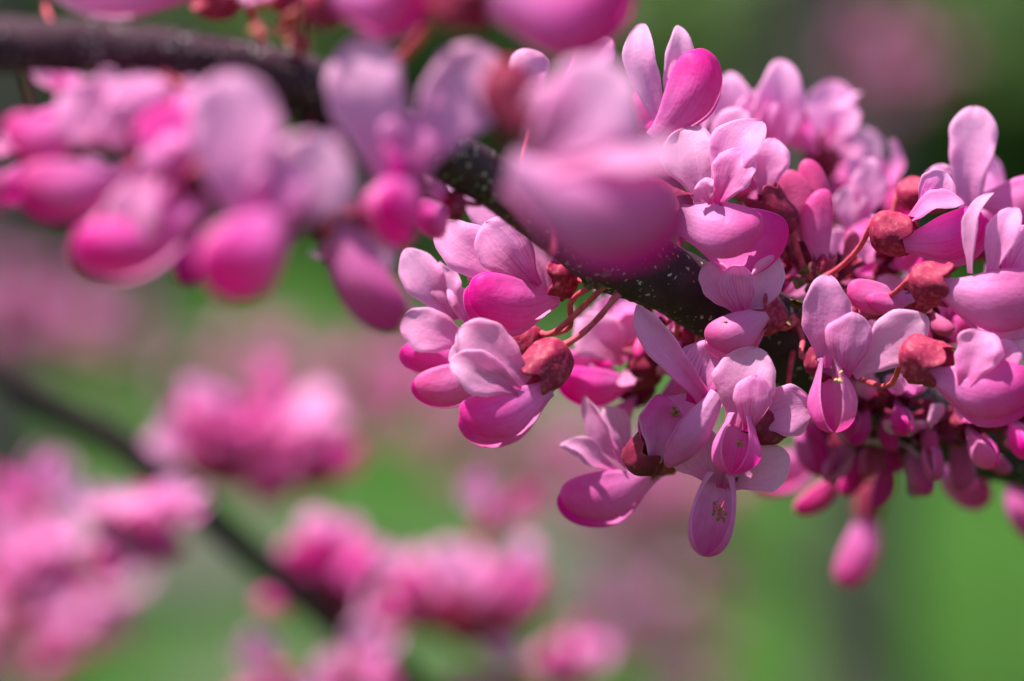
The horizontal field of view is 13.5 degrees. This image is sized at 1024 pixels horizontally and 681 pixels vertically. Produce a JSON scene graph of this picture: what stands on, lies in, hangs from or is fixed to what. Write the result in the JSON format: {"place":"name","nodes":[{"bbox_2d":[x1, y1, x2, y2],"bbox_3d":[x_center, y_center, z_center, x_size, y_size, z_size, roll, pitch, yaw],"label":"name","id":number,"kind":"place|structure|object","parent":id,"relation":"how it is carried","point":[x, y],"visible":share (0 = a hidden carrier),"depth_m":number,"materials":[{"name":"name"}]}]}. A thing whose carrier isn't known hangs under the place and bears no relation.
{"place":"outdoors","nodes":[
{"label":"outdoors","id":0,"kind":"place"},
{"bbox_2d":[0,448,87,622],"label":"blossom cluster","id":1,"kind":"object","parent":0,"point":[35,561],"visible":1,"depth_m":0.62,"materials":[{"name":"pink plant"}]},
{"bbox_2d":[0,497,150,680],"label":"blossom cluster","id":2,"kind":"object","parent":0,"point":[69,608],"visible":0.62,"depth_m":0.72,"materials":[{"name":"pink plant"}]},
{"bbox_2d":[68,477,206,577],"bbox_3d":[-0.045,0.023,0.546,0.013,0.013,0.022,2,4,30],"label":"blossom cluster","id":3,"kind":"object","parent":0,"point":[143,519],"visible":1,"depth_m":0.54,"materials":[{"name":"pink plant"}]},
{"bbox_2d":[144,379,296,490],"bbox_3d":[-0.039,0.013,0.583,0.017,0.016,0.018,1,4,22],"label":"blossom cluster","id":4,"kind":"object","parent":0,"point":[210,436],"visible":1,"depth_m":0.58,"materials":[{"name":"pink plant"}]},
{"bbox_2d":[247,357,361,507],"bbox_3d":[-0.030,0.013,0.602,0.016,0.020,0.018,-1,4,-18],"label":"blossom cluster","id":5,"kind":"object","parent":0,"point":[312,428],"visible":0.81,"depth_m":0.60,"materials":[{"name":"pink plant"}]},
{"bbox_2d":[228,613,399,680],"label":"blossom cluster","id":6,"kind":"object","parent":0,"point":[366,639],"visible":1,"depth_m":0.57,"materials":[{"name":"pink plant"}]},
{"bbox_2d":[2,223,1023,680],"bbox_3d":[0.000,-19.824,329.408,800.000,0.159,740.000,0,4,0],"label":"ground","id":7,"kind":"structure","parent":0,"point":[192,611],"depth_m":13.68,"materials":[{"name":"green plant"}]},
{"bbox_2d":[0,0,64,579],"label":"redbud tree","id":8,"kind":"object","parent":7,"relation":"on","point":[26,239],"visible":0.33,"depth_m":12.40,"materials":[{"name":"pink plant"}]},
{"bbox_2d":[130,7,172,443],"bbox_3d":[-1.353,-1.556,16.884,2.614,4.222,3.152,1,4,18],"label":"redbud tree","id":9,"kind":"object","parent":7,"relation":"on","point":[148,405],"visible":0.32,"depth_m":16.98,"materials":[{"name":"green plant"}]},
{"bbox_2d":[48,0,290,291],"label":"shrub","id":10,"kind":"object","parent":7,"relation":"on","point":[66,231],"visible":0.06,"depth_m":28.30,"materials":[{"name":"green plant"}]},
{"bbox_2d":[0,362,429,680],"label":"redbud branch","id":11,"kind":"object","parent":7,"relation":"on","point":[309,601],"visible":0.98,"depth_m":0.56,"materials":[{"name":"grey plant"}]},
{"bbox_2d":[256,510,409,614],"bbox_3d":[-0.024,0.030,0.574,0.015,0.015,0.018,-3,5,-39],"label":"blossom cluster","id":12,"kind":"object","parent":11,"relation":"attached to","point":[340,562],"visible":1,"depth_m":0.57,"materials":[{"name":"pink plant"}]},
{"bbox_2d":[369,461,548,680],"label":"blossom cluster","id":13,"kind":"object","parent":11,"relation":"attached to","point":[456,593],"visible":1,"depth_m":0.58,"materials":[{"name":"pink plant"}]},
{"bbox_2d":[526,618,615,680],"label":"blossom cluster","id":14,"kind":"object","parent":11,"relation":"attached to","point":[572,656],"visible":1,"depth_m":0.60,"materials":[{"name":"pink plant"}]},
{"bbox_2d":[0,319,889,680],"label":"redbud branch","id":15,"kind":"object","parent":7,"relation":"on","point":[826,609],"visible":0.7,"depth_m":1.48,"materials":[{"name":"plant"}]},
{"bbox_2d":[0,255,94,366],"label":"blossom cluster","id":16,"kind":"object","parent":15,"relation":"attached to","point":[32,312],"visible":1,"depth_m":1.44,"materials":[{"name":"pink plant"}]},
{"bbox_2d":[55,293,147,462],"bbox_3d":[-0.140,0.012,1.454,0.029,0.056,0.064,-1,4,-12],"label":"blossom cluster","id":17,"kind":"object","parent":15,"relation":"attached to","point":[128,320],"visible":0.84,"depth_m":1.44,"materials":[{"name":"pink plant"}]},
{"bbox_2d":[169,320,289,410],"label":"blossom cluster","id":18,"kind":"object","parent":15,"relation":"attached to","point":[246,345],"visible":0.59,"depth_m":1.46,"materials":[{"name":"pink plant"}]},
{"bbox_2d":[262,328,425,448],"bbox_3d":[-0.057,0.017,1.466,0.049,0.040,0.059,-1,4,-16],"label":"blossom cluster","id":19,"kind":"object","parent":15,"relation":"attached to","point":[405,405],"visible":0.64,"depth_m":1.47,"materials":[{"name":"pink plant"}]},
{"bbox_2d":[351,329,442,420],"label":"blossom cluster","id":20,"kind":"object","parent":15,"relation":"attached to","point":[379,345],"visible":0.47,"depth_m":1.47,"materials":[{"name":"pink plant"}]},
{"bbox_2d":[427,439,535,489],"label":"blossom cluster","id":21,"kind":"object","parent":15,"relation":"attached to","point":[452,460],"visible":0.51,"depth_m":1.49,"materials":[{"name":"pink plant"}]},
{"bbox_2d":[520,406,635,515],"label":"blossom cluster","id":22,"kind":"object","parent":15,"relation":"attached to","point":[535,475],"visible":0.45,"depth_m":1.50,"materials":[{"name":"pink plant"}]},
{"bbox_2d":[585,458,714,562],"bbox_3d":[0.044,0.059,1.498,0.048,0.040,0.031,2,4,30],"label":"blossom cluster","id":23,"kind":"object","parent":15,"relation":"attached to","point":[639,531],"visible":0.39,"depth_m":1.50,"materials":[{"name":"pink plant"}]},
{"bbox_2d":[571,551,745,680],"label":"blossom cluster","id":24,"kind":"object","parent":15,"relation":"attached to","point":[606,618],"visible":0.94,"depth_m":1.50,"materials":[{"name":"pink plant"}]},
{"bbox_2d":[604,477,734,578],"bbox_3d":[0.056,0.062,1.499,0.036,0.042,0.042,3,5,35],"label":"blossom cluster","id":25,"kind":"object","parent":15,"relation":"attached to","point":[684,552],"visible":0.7,"depth_m":1.50,"materials":[{"name":"pink plant"}]},
{"bbox_2d":[622,568,725,680],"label":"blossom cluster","id":26,"kind":"object","parent":15,"relation":"attached to","point":[707,659],"visible":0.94,"depth_m":1.50,"materials":[{"name":"pink plant"}]},
{"bbox_2d":[652,471,701,498],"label":"blossom cluster","id":27,"kind":"object","parent":15,"relation":"attached to","point":[688,484],"visible":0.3,"depth_m":1.50,"materials":[{"name":"pink plant"}]},
{"bbox_2d":[236,0,683,304],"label":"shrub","id":28,"kind":"object","parent":7,"relation":"on","point":[497,38],"visible":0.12,"depth_m":27.03,"materials":[{"name":"green plant"}]},
{"bbox_2d":[0,0,1023,487],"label":"redbud branch","id":29,"kind":"object","parent":7,"relation":"on","point":[668,286],"visible":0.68,"depth_m":0.36,"materials":[{"name":"brown plant"}]},
{"bbox_2d":[0,72,37,206],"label":"redbud flower","id":30,"kind":"object","parent":29,"relation":"attached to","point":[10,177],"visible":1,"depth_m":0.35,"materials":[{"name":"pink plant"}]},
{"bbox_2d":[0,587,81,680],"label":"blossom cluster","id":31,"kind":"object","parent":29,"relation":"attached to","point":[21,640],"visible":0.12,"depth_m":0.76,"materials":[{"name":"pink plant"}]},
{"bbox_2d":[29,72,86,116],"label":"redbud flower","id":32,"kind":"object","parent":29,"relation":"attached to","point":[59,82],"visible":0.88,"depth_m":0.35,"materials":[{"name":"pink plant"}]},
{"bbox_2d":[3,68,159,161],"bbox_3d":[-0.034,-0.018,0.344,0.011,0.008,0.016,0,4,0],"label":"flower bud","id":33,"kind":"object","parent":29,"relation":"attached to","point":[32,137],"visible":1,"depth_m":0.34,"materials":[{"name":"pink plant"}]},
{"bbox_2d":[15,74,174,221],"bbox_3d":[-0.029,-0.016,0.341,0.011,0.013,0.019,2,4,32],"label":"redbud flower","id":34,"kind":"object","parent":29,"relation":"attached to","point":[62,190],"visible":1,"depth_m":0.34,"materials":[{"name":"pink plant"}]},
{"bbox_2d":[69,67,220,280],"bbox_3d":[-0.027,-0.014,0.342,0.014,0.017,0.020,0,4,0],"label":"redbud flower","id":35,"kind":"object","parent":29,"relation":"attached to","point":[137,231],"visible":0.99,"depth_m":0.33,"materials":[{"name":"pink plant"}]},
{"bbox_2d":[56,0,266,44],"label":"redbud flower","id":36,"kind":"object","parent":29,"relation":"attached to","point":[216,10],"visible":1,"depth_m":0.36,"materials":[{"name":"pink plant"}]},
{"bbox_2d":[158,75,186,206],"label":"redbud flower","id":37,"kind":"object","parent":29,"relation":"attached to","point":[169,194],"visible":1,"depth_m":0.34,"materials":[{"name":"pink plant"}]},
{"bbox_2d":[167,71,203,107],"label":"redbud flower","id":38,"kind":"object","parent":29,"relation":"attached to","point":[185,94],"visible":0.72,"depth_m":0.34,"materials":[{"name":"pink plant"}]},
{"bbox_2d":[171,182,201,284],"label":"redbud flower","id":39,"kind":"object","parent":29,"relation":"attached to","point":[184,269],"visible":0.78,"depth_m":0.35,"materials":[{"name":"pink plant"}]},
{"bbox_2d":[190,71,357,300],"bbox_3d":[-0.018,-0.013,0.343,0.012,0.017,0.049,0,4,0],"label":"redbud flower","id":40,"kind":"object","parent":29,"relation":"attached to","point":[272,192],"visible":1,"depth_m":0.32,"materials":[{"name":"pink plant"}]},
{"bbox_2d":[304,127,408,331],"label":"redbud flower","id":41,"kind":"object","parent":29,"relation":"attached to","point":[369,289],"visible":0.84,"depth_m":0.35,"materials":[{"name":"pink plant"}]},
{"bbox_2d":[294,0,425,64],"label":"redbud flower","id":42,"kind":"object","parent":29,"relation":"attached to","point":[386,19],"visible":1,"depth_m":0.34,"materials":[{"name":"pink plant"}]},
{"bbox_2d":[325,35,499,248],"bbox_3d":[-0.011,-0.016,0.352,0.014,0.017,0.029,-1,4,-21],"label":"redbud flower","id":43,"kind":"object","parent":29,"relation":"attached to","point":[400,152],"visible":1,"depth_m":0.34,"materials":[{"name":"pink plant"}]},
{"bbox_2d":[419,176,483,239],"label":"redbud flower","id":44,"kind":"object","parent":29,"relation":"attached to","point":[435,216],"visible":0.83,"depth_m":0.38,"materials":[{"name":"pink plant"}]},
{"bbox_2d":[398,247,593,373],"bbox_3d":[0.000,-0.002,0.401,0.022,0.012,0.008,2,4,24],"label":"redbud flower","id":45,"kind":"object","parent":29,"relation":"attached to","point":[428,333],"visible":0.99,"depth_m":0.40,"materials":[{"name":"pink plant"}]},
{"bbox_2d":[433,217,582,336],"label":"redbud flower","id":46,"kind":"object","parent":29,"relation":"attached to","point":[519,284],"visible":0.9,"depth_m":0.40,"materials":[{"name":"pink plant"}]},
{"bbox_2d":[411,287,605,407],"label":"redbud flower","id":47,"kind":"object","parent":29,"relation":"attached to","point":[440,386],"visible":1,"depth_m":0.40,"materials":[{"name":"pink plant"}]},
{"bbox_2d":[396,0,632,67],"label":"redbud flower","id":48,"kind":"object","parent":29,"relation":"attached to","point":[566,28],"visible":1,"depth_m":0.33,"materials":[{"name":"pink plant"}]},
{"bbox_2d":[449,290,621,447],"bbox_3d":[0.002,0.003,0.391,0.016,0.014,0.007,0,4,0],"label":"redbud flower","id":49,"kind":"object","parent":29,"relation":"attached to","point":[504,382],"visible":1,"depth_m":0.39,"materials":[{"name":"pink plant"}]},
{"bbox_2d":[510,41,614,147],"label":"redbud flower","id":50,"kind":"object","parent":29,"relation":"on","point":[536,63],"visible":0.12,"depth_m":0.39,"materials":[{"name":"pink plant"}]},
{"bbox_2d":[479,57,687,271],"bbox_3d":[0.005,-0.015,0.354,0.016,0.017,0.067,0,4,0],"label":"redbud flower","id":51,"kind":"object","parent":29,"relation":"attached to","point":[583,185],"visible":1,"depth_m":0.32,"materials":[{"name":"pink plant"}]},
{"bbox_2d":[558,312,679,407],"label":"redbud flower","id":52,"kind":"object","parent":29,"relation":"attached to","point":[607,337],"visible":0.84,"depth_m":0.41,"materials":[{"name":"pink plant"}]},
{"bbox_2d":[589,289,652,368],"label":"redbud flower","id":53,"kind":"object","parent":29,"relation":"attached to","point":[620,308],"visible":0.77,"depth_m":0.41,"materials":[{"name":"pink plant"}]},
{"bbox_2d":[590,316,665,418],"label":"redbud flower","id":54,"kind":"object","parent":29,"relation":"attached to","point":[631,401],"visible":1,"depth_m":0.41,"materials":[{"name":"pink plant"}]},
{"bbox_2d":[557,335,700,527],"bbox_3d":[0.011,0.008,0.408,0.014,0.019,0.005,0,4,0],"label":"redbud flower","id":55,"kind":"object","parent":29,"relation":"attached to","point":[608,495],"visible":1,"depth_m":0.41,"materials":[{"name":"pink plant"}]},
{"bbox_2d":[622,23,722,169],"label":"redbud flower","id":56,"kind":"object","parent":29,"relation":"attached to","point":[692,84],"visible":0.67,"depth_m":0.40,"materials":[{"name":"pink plant"}]},
{"bbox_2d":[621,305,727,476],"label":"redbud flower","id":57,"kind":"object","parent":29,"relation":"attached to","point":[674,431],"visible":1,"depth_m":0.39,"materials":[{"name":"pink plant"}]},
{"bbox_2d":[645,91,750,176],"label":"redbud flower","id":58,"kind":"object","parent":29,"relation":"attached to","point":[728,115],"visible":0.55,"depth_m":0.41,"materials":[{"name":"pink plant"}]},
{"bbox_2d":[664,118,788,274],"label":"redbud flower","id":59,"kind":"object","parent":29,"relation":"attached to","point":[715,170],"visible":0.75,"depth_m":0.39,"materials":[{"name":"pink plant"}]},
{"bbox_2d":[674,431,789,556],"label":"redbud flower","id":60,"kind":"object","parent":29,"relation":"attached to","point":[709,534],"visible":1,"depth_m":0.40,"materials":[{"name":"pink plant"}]},
{"bbox_2d":[698,255,801,359],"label":"redbud flower","id":61,"kind":"object","parent":29,"relation":"attached to","point":[748,299],"visible":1,"depth_m":0.40,"materials":[{"name":"pink plant"}]},
{"bbox_2d":[710,59,804,202],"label":"redbud flower","id":62,"kind":"object","parent":29,"relation":"attached to","point":[774,102],"visible":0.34,"depth_m":0.43,"materials":[{"name":"pink plant"}]},
{"bbox_2d":[711,346,810,473],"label":"redbud flower","id":63,"kind":"object","parent":29,"relation":"attached to","point":[760,407],"visible":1,"depth_m":0.39,"materials":[{"name":"pink plant"}]},
{"bbox_2d":[744,138,813,281],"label":"redbud flower","id":64,"kind":"object","parent":29,"relation":"attached to","point":[772,158],"visible":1,"depth_m":0.40,"materials":[{"name":"pink plant"}]},
{"bbox_2d":[756,433,841,496],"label":"redbud flower","id":65,"kind":"object","parent":29,"relation":"attached to","point":[798,476],"visible":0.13,"depth_m":0.45,"materials":[{"name":"pink plant"}]},
{"bbox_2d":[778,159,830,276],"bbox_3d":[0.028,-0.011,0.407,0.005,0.012,0.004,0,4,0],"label":"flower bud","id":66,"kind":"object","parent":29,"relation":"attached to","point":[804,182],"visible":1,"depth_m":0.41,"materials":[{"name":"pink plant"}]},
{"bbox_2d":[794,419,828,476],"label":"redbud flower","id":67,"kind":"object","parent":29,"relation":"attached to","point":[811,456],"visible":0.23,"depth_m":0.42,"materials":[{"name":"pink plant"}]},
{"bbox_2d":[801,189,834,279],"bbox_3d":[0.029,-0.009,0.405,0.003,0.009,0.002,0,4,0],"label":"flower bud","id":68,"kind":"object","parent":29,"relation":"attached to","point":[817,220],"visible":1,"depth_m":0.40,"materials":[{"name":"pink plant"}]},
{"bbox_2d":[784,92,860,186],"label":"redbud flower","id":69,"kind":"object","parent":29,"relation":"attached to","point":[842,122],"visible":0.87,"depth_m":0.44,"materials":[{"name":"pink plant"}]},
{"bbox_2d":[793,452,854,515],"bbox_3d":[0.032,0.011,0.427,0.007,0.014,0.021,0,4,0],"label":"flower bud","id":70,"kind":"object","parent":29,"relation":"attached to","point":[820,495],"visible":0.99,"depth_m":0.43,"materials":[{"name":"pink plant"}]},
{"bbox_2d":[805,81,883,223],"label":"redbud flower","id":71,"kind":"object","parent":29,"relation":"attached to","point":[864,143],"visible":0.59,"depth_m":0.45,"materials":[{"name":"pink plant"}]},
{"bbox_2d":[821,432,882,482],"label":"redbud flower","id":72,"kind":"object","parent":29,"relation":"attached to","point":[837,464],"visible":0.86,"depth_m":0.42,"materials":[{"name":"pink plant"}]},
{"bbox_2d":[830,226,875,282],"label":"redbud flower","id":73,"kind":"object","parent":29,"relation":"attached to","point":[864,271],"visible":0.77,"depth_m":0.42,"materials":[{"name":"pink plant"}]},
{"bbox_2d":[837,444,871,496],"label":"flower bud","id":74,"kind":"object","parent":29,"relation":"attached to","point":[851,481],"visible":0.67,"depth_m":0.43,"materials":[{"name":"pink plant"}]},
{"bbox_2d":[790,274,929,432],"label":"redbud flower","id":75,"kind":"object","parent":29,"relation":"attached to","point":[845,341],"visible":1,"depth_m":0.39,"materials":[{"name":"pink plant"}]},
{"bbox_2d":[834,435,885,585],"bbox_3d":[0.037,0.017,0.446,0.006,0.022,0.043,0,4,0],"label":"flower bud","id":76,"kind":"object","parent":29,"relation":"attached to","point":[857,557],"visible":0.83,"depth_m":0.47,"materials":[{"name":"pink plant"}]},
{"bbox_2d":[832,157,887,263],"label":"redbud flower","id":77,"kind":"object","parent":29,"relation":"attached to","point":[862,196],"visible":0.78,"depth_m":0.42,"materials":[{"name":"pink plant"}]},
{"bbox_2d":[844,374,882,445],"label":"redbud flower","id":78,"kind":"object","parent":29,"relation":"attached to","point":[861,436],"visible":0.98,"depth_m":0.41,"materials":[{"name":"pink plant"}]},
{"bbox_2d":[860,435,885,476],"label":"flower bud","id":79,"kind":"object","parent":29,"relation":"attached to","point":[872,458],"visible":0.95,"depth_m":0.43,"materials":[{"name":"pink plant"}]},
{"bbox_2d":[796,306,954,336],"bbox_3d":[0.034,-0.002,0.404,0.015,0.004,0.003,0,4,0],"label":"flower bud","id":80,"kind":"object","parent":29,"relation":"attached to","point":[940,325],"visible":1,"depth_m":0.40,"materials":[{"name":"pink plant"}]},
{"bbox_2d":[845,139,910,217],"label":"redbud flower","id":81,"kind":"object","parent":29,"relation":"attached to","point":[892,171],"visible":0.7,"depth_m":0.43,"materials":[{"name":"pink plant"}]},
{"bbox_2d":[869,465,896,507],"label":"flower bud","id":82,"kind":"object","parent":29,"relation":"attached to","point":[883,489],"visible":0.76,"depth_m":0.43,"materials":[{"name":"pink plant"}]},
{"bbox_2d":[839,215,928,289],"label":"redbud flower","id":83,"kind":"object","parent":29,"relation":"attached to","point":[894,265],"visible":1,"depth_m":0.41,"materials":[{"name":"pink plant"}]},
{"bbox_2d":[877,389,898,451],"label":"flower bud","id":84,"kind":"object","parent":29,"relation":"attached to","point":[889,442],"visible":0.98,"depth_m":0.41,"materials":[{"name":"pink plant"}]},
{"bbox_2d":[847,279,935,320],"bbox_3d":[0.035,-0.004,0.403,0.009,0.004,0.011,0,4,0],"label":"flower bud","id":85,"kind":"object","parent":29,"relation":"attached to","point":[871,297],"visible":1,"depth_m":0.40,"materials":[{"name":"pink plant"}]},
{"bbox_2d":[881,374,927,435],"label":"redbud flower","id":86,"kind":"object","parent":29,"relation":"attached to","point":[897,398],"visible":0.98,"depth_m":0.41,"materials":[{"name":"pink plant"}]},
{"bbox_2d":[822,169,988,275],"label":"redbud flower","id":87,"kind":"object","parent":29,"relation":"attached to","point":[891,233],"visible":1,"depth_m":0.40,"materials":[{"name":"pink plant"}]},
{"bbox_2d":[882,403,944,480],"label":"redbud flower","id":88,"kind":"object","parent":29,"relation":"attached to","point":[933,466],"visible":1,"depth_m":0.41,"materials":[{"name":"pink plant"}]},
{"bbox_2d":[898,436,938,495],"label":"redbud flower","id":89,"kind":"object","parent":29,"relation":"attached to","point":[921,483],"visible":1,"depth_m":0.42,"materials":[{"name":"pink plant"}]},
{"bbox_2d":[909,398,939,453],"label":"flower bud","id":90,"kind":"object","parent":29,"relation":"attached to","point":[928,438],"visible":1,"depth_m":0.41,"materials":[{"name":"pink plant"}]},
{"bbox_2d":[842,106,1023,282],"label":"redbud flower","id":91,"kind":"object","parent":29,"relation":"attached to","point":[973,133],"visible":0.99,"depth_m":0.41,"materials":[{"name":"pink plant"}]},
{"bbox_2d":[844,192,1023,339],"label":"redbud flower","id":92,"kind":"object","parent":29,"relation":"attached to","point":[991,299],"visible":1,"depth_m":0.39,"materials":[{"name":"pink plant"}]},
{"bbox_2d":[850,327,1023,427],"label":"redbud flower","id":93,"kind":"object","parent":29,"relation":"attached to","point":[980,383],"visible":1,"depth_m":0.39,"materials":[{"name":"pink plant"}]},
{"bbox_2d":[939,406,975,490],"bbox_3d":[0.043,0.010,0.421,0.004,0.008,0.006,0,4,0],"label":"flower bud","id":94,"kind":"object","parent":29,"relation":"attached to","point":[962,467],"visible":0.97,"depth_m":0.42,"materials":[{"name":"pink plant"}]},
{"bbox_2d":[940,463,991,510],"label":"redbud flower","id":95,"kind":"object","parent":29,"relation":"attached to","point":[976,495],"visible":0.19,"depth_m":0.44,"materials":[{"name":"pink plant"}]},
{"bbox_2d":[950,410,998,469],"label":"redbud flower","id":96,"kind":"object","parent":29,"relation":"attached to","point":[983,451],"visible":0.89,"depth_m":0.41,"materials":[{"name":"pink plant"}]},
{"bbox_2d":[997,416,1023,458],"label":"redbud flower","id":97,"kind":"object","parent":29,"relation":"attached to","point":[1014,443],"visible":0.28,"depth_m":0.41,"materials":[{"name":"pink plant"}]},
{"bbox_2d":[1005,484,1023,537],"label":"redbud flower","id":98,"kind":"object","parent":29,"relation":"attached to","point":[1014,501],"visible":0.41,"depth_m":0.45,"materials":[{"name":"pink plant"}]},
{"bbox_2d":[516,0,911,258],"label":"shrub","id":99,"kind":"object","parent":7,"relation":"on","point":[724,33],"visible":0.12,"depth_m":27.90,"materials":[{"name":"green plant"}]},
{"bbox_2d":[754,0,818,300],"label":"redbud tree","id":100,"kind":"object","parent":7,"relation":"on","point":[787,32],"visible":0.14,"depth_m":18.85,"materials":[{"name":"green plant"}]},
{"bbox_2d":[813,0,906,680],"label":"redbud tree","id":101,"kind":"object","parent":7,"relation":"on","point":[871,608],"visible":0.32,"depth_m":10.17,"materials":[{"name":"green plant"}]},
{"bbox_2d":[728,0,1023,277],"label":"shrub","id":102,"kind":"object","parent":7,"relation":"on","point":[985,39],"visible":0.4,"depth_m":26.26,"materials":[{"name":"green plant"}]},
{"bbox_2d":[843,3,957,110],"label":"blossom cluster","id":103,"kind":"object","parent":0,"point":[894,90],"visible":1,"depth_m":2.10,"materials":[{"name":"pink plant"}]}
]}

